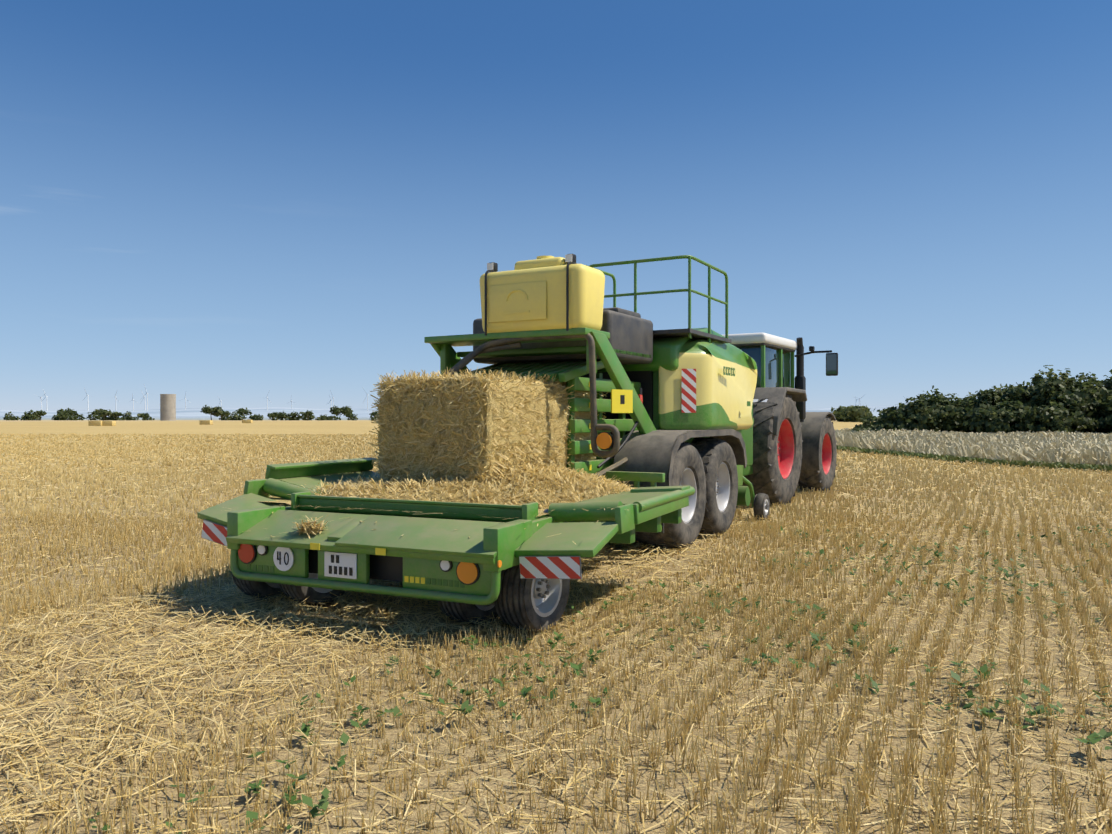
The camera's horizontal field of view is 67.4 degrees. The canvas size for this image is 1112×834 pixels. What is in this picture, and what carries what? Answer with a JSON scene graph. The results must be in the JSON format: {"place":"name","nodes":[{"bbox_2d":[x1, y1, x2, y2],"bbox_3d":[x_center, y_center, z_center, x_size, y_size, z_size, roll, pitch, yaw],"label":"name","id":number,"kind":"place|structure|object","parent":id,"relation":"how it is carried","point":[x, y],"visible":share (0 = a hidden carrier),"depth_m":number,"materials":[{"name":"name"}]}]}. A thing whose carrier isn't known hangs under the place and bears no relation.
{"place":"outdoors","nodes":[
{"label":"outdoors","id":0,"kind":"place"},
{"bbox_2d":[0,406,898,416],"bbox_3d":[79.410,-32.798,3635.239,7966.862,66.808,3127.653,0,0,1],"label":"distant ridge","id":1,"kind":"structure","parent":0,"point":[196,412],"depth_m":3938.68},
{"bbox_2d":[38,385,947,410],"bbox_3d":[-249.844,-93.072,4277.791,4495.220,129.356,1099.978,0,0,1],"label":"wind turbines","id":2,"kind":"object","parent":1,"relation":"on","point":[223,400],"visible":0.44,"depth_m":4216.35,"materials":[{"name":"white metal"}]},
{"bbox_2d":[0,417,1111,833],"bbox_3d":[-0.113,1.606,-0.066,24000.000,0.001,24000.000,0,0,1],"label":"ground","id":3,"kind":"structure","parent":0,"point":[342,427],"depth_m":4.72,"materials":[{"name":"beige plant"}]},
{"bbox_2d":[33,410,46,420],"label":"tree","id":4,"kind":"object","parent":3,"relation":"on","point":[39,413],"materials":[{"name":"green plant"}]},
{"bbox_2d":[57,408,77,416],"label":"tree","id":5,"kind":"object","parent":3,"relation":"on","point":[70,412],"visible":0.62,"depth_m":412.89,"materials":[{"name":"green plant"}]},
{"bbox_2d":[95,409,113,420],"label":"tree","id":6,"kind":"object","parent":3,"relation":"on","point":[100,412],"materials":[{"name":"green plant"}]},
{"bbox_2d":[111,412,122,419],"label":"tree","id":7,"kind":"object","parent":3,"relation":"on","point":[117,414],"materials":[{"name":"green plant"}]},
{"bbox_2d":[137,413,148,420],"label":"tree","id":8,"kind":"object","parent":3,"relation":"on","point":[142,415],"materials":[{"name":"green plant"}]},
{"bbox_2d":[160,394,175,420],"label":"silo","id":9,"kind":"object","parent":3,"relation":"on","point":[167,407],"visible":1,"depth_m":373.17,"materials":[{"name":"concrete"}]},
{"bbox_2d":[88,420,252,425],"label":"straw bales","id":10,"kind":"object","parent":3,"relation":"on","point":[113,423],"visible":1,"depth_m":151.50,"materials":[{"name":"yellow plant"}]},
{"bbox_2d":[3,409,376,419],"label":"field edge bushes","id":11,"kind":"object","parent":3,"relation":"on","point":[29,415],"visible":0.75,"depth_m":396.35,"materials":[{"name":"green plant"}]},
{"bbox_2d":[200,405,226,419],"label":"tree","id":12,"kind":"object","parent":3,"relation":"on","point":[218,410],"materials":[{"name":"green plant"}]},
{"bbox_2d":[215,411,229,419],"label":"tree","id":13,"kind":"object","parent":3,"relation":"on","point":[226,414],"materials":[{"name":"green plant"}]},
{"bbox_2d":[236,407,251,419],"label":"tree","id":14,"kind":"object","parent":3,"relation":"on","point":[241,411],"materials":[{"name":"green plant"}]},
{"bbox_2d":[267,412,279,419],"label":"tree","id":15,"kind":"object","parent":3,"relation":"on","point":[272,415],"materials":[{"name":"green plant"}]},
{"bbox_2d":[274,412,286,419],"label":"tree","id":16,"kind":"object","parent":3,"relation":"on","point":[283,415],"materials":[{"name":"green plant"}]},
{"bbox_2d":[303,410,311,420],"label":"tree","id":17,"kind":"object","parent":3,"relation":"on","point":[307,413],"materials":[{"name":"green plant"}]},
{"bbox_2d":[329,406,353,417],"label":"tree","id":18,"kind":"object","parent":3,"relation":"on","point":[335,410],"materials":[{"name":"green plant"}]},
{"bbox_2d":[197,457,694,630],"bbox_3d":[-0.432,1.030,8.611,3.748,1.152,5.354,0,0,24],"label":"bale trailer","id":19,"kind":"object","parent":3,"relation":"on","point":[514,571],"visible":1,"depth_m":6.37,"materials":[{"name":"green metal"}]},
{"bbox_2d":[298,526,321,533],"bbox_3d":[-1.924,0.877,6.560,0.200,0.049,0.160,0,0,24],"label":"tuft","id":20,"kind":"object","parent":19,"relation":"on","point":[303,531],"visible":0.5,"depth_m":6.51,"materials":[{"name":"plant"}]},
{"bbox_2d":[291,514,332,537],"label":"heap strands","id":21,"kind":"object","parent":19,"relation":"on","point":[305,525],"visible":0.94,"depth_m":6.53},
{"bbox_2d":[257,482,583,516],"bbox_3d":[-1.081,0.690,7.945,3.000,0.143,2.100,0,0,24],"label":"heap","id":22,"kind":"object","parent":19,"relation":"on","point":[283,500],"visible":0.08,"depth_m":7.22,"materials":[{"name":"plant"}]},
{"bbox_2d":[203,494,642,543],"bbox_3d":[-1.070,0.777,7.264,3.879,0.329,2.468,0,0,24],"label":"bale chaff","id":23,"kind":"object","parent":19,"relation":"on","point":[406,511],"visible":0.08,"depth_m":6.66,"materials":[{"name":"yellow plant"}]},
{"bbox_2d":[303,470,599,508],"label":"heap strands","id":24,"kind":"object","parent":19,"relation":"on","point":[349,484],"visible":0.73,"depth_m":7.41},
{"bbox_2d":[378,376,595,479],"bbox_3d":[-0.623,0.145,9.134,1.395,1.147,2.508,0,0,29],"label":"bale","id":25,"kind":"object","parent":19,"relation":"on","point":[489,429],"visible":0.38,"depth_m":8.18,"materials":[{"name":"plant"}]},
{"bbox_2d":[368,367,606,484],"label":"bale strands","id":26,"kind":"object","parent":19,"relation":"on","point":[439,436],"visible":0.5,"depth_m":8.10},
{"bbox_2d":[371,460,632,500],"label":"heap strands","id":27,"kind":"object","parent":19,"relation":"on","point":[573,474],"visible":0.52,"depth_m":7.88},
{"bbox_2d":[459,472,635,498],"bbox_3d":[-0.576,0.636,8.501,2.700,0.252,2.300,0,0,29],"label":"heap","id":28,"kind":"object","parent":19,"relation":"on","point":[538,484],"visible":0.17,"depth_m":7.96,"materials":[{"name":"plant"}]},
{"bbox_2d":[0,433,1111,833],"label":"stubble","id":29,"kind":"object","parent":3,"relation":"on","point":[116,533],"visible":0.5,"depth_m":6.03,"materials":[{"name":"yellow plant"}]},
{"bbox_2d":[0,453,1111,833],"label":"loose straw","id":30,"kind":"object","parent":3,"relation":"on","point":[36,743],"visible":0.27,"depth_m":5.16,"materials":[{"name":"yellow plant"}]},
{"bbox_2d":[424,254,769,549],"bbox_3d":[1.470,-0.208,12.870,3.240,3.656,9.277,0,0,29],"label":"baler","id":31,"kind":"object","parent":3,"relation":"on","point":[675,406],"visible":0.6,"depth_m":9.84,"materials":[{"name":"metal"}]},
{"bbox_2d":[88,524,1111,833],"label":"weeds","id":32,"kind":"object","parent":3,"relation":"on","point":[466,708],"visible":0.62,"depth_m":4.99,"materials":[{"name":"green plant"}]},
{"bbox_2d":[723,332,837,505],"bbox_3d":[3.904,0.007,17.283,3.600,3.276,6.150,0,0,32],"label":"tractor","id":33,"kind":"object","parent":3,"relation":"on","point":[794,444],"visible":0.46,"depth_m":15.66,"materials":[{"name":"rubber"}]},
{"bbox_2d":[831,405,873,421],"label":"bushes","id":34,"kind":"object","parent":3,"relation":"on","point":[851,413],"visible":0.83,"depth_m":260.50,"materials":[{"name":"green plant"}]},
{"bbox_2d":[836,445,1111,472],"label":"edge grass","id":35,"kind":"structure","parent":3,"relation":"on","point":[1023,463],"depth_m":27.89,"materials":[{"name":"plant"}]},
{"bbox_2d":[850,365,1111,433],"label":"hedge","id":36,"kind":"object","parent":3,"relation":"on","point":[1060,403],"depth_m":57.62,"materials":[{"name":"green plant"}]},
{"bbox_2d":[0,0,1111,410],"label":"sky","id":37,"kind":"structure","parent":0,"point":[236,202],"materials":[{"name":"blue"}]},
{"bbox_2d":[834,427,1111,465],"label":"rough grass","id":38,"kind":"structure","parent":0,"point":[1075,447],"depth_m":34.44,"materials":[{"name":"beige plant"}]}
]}

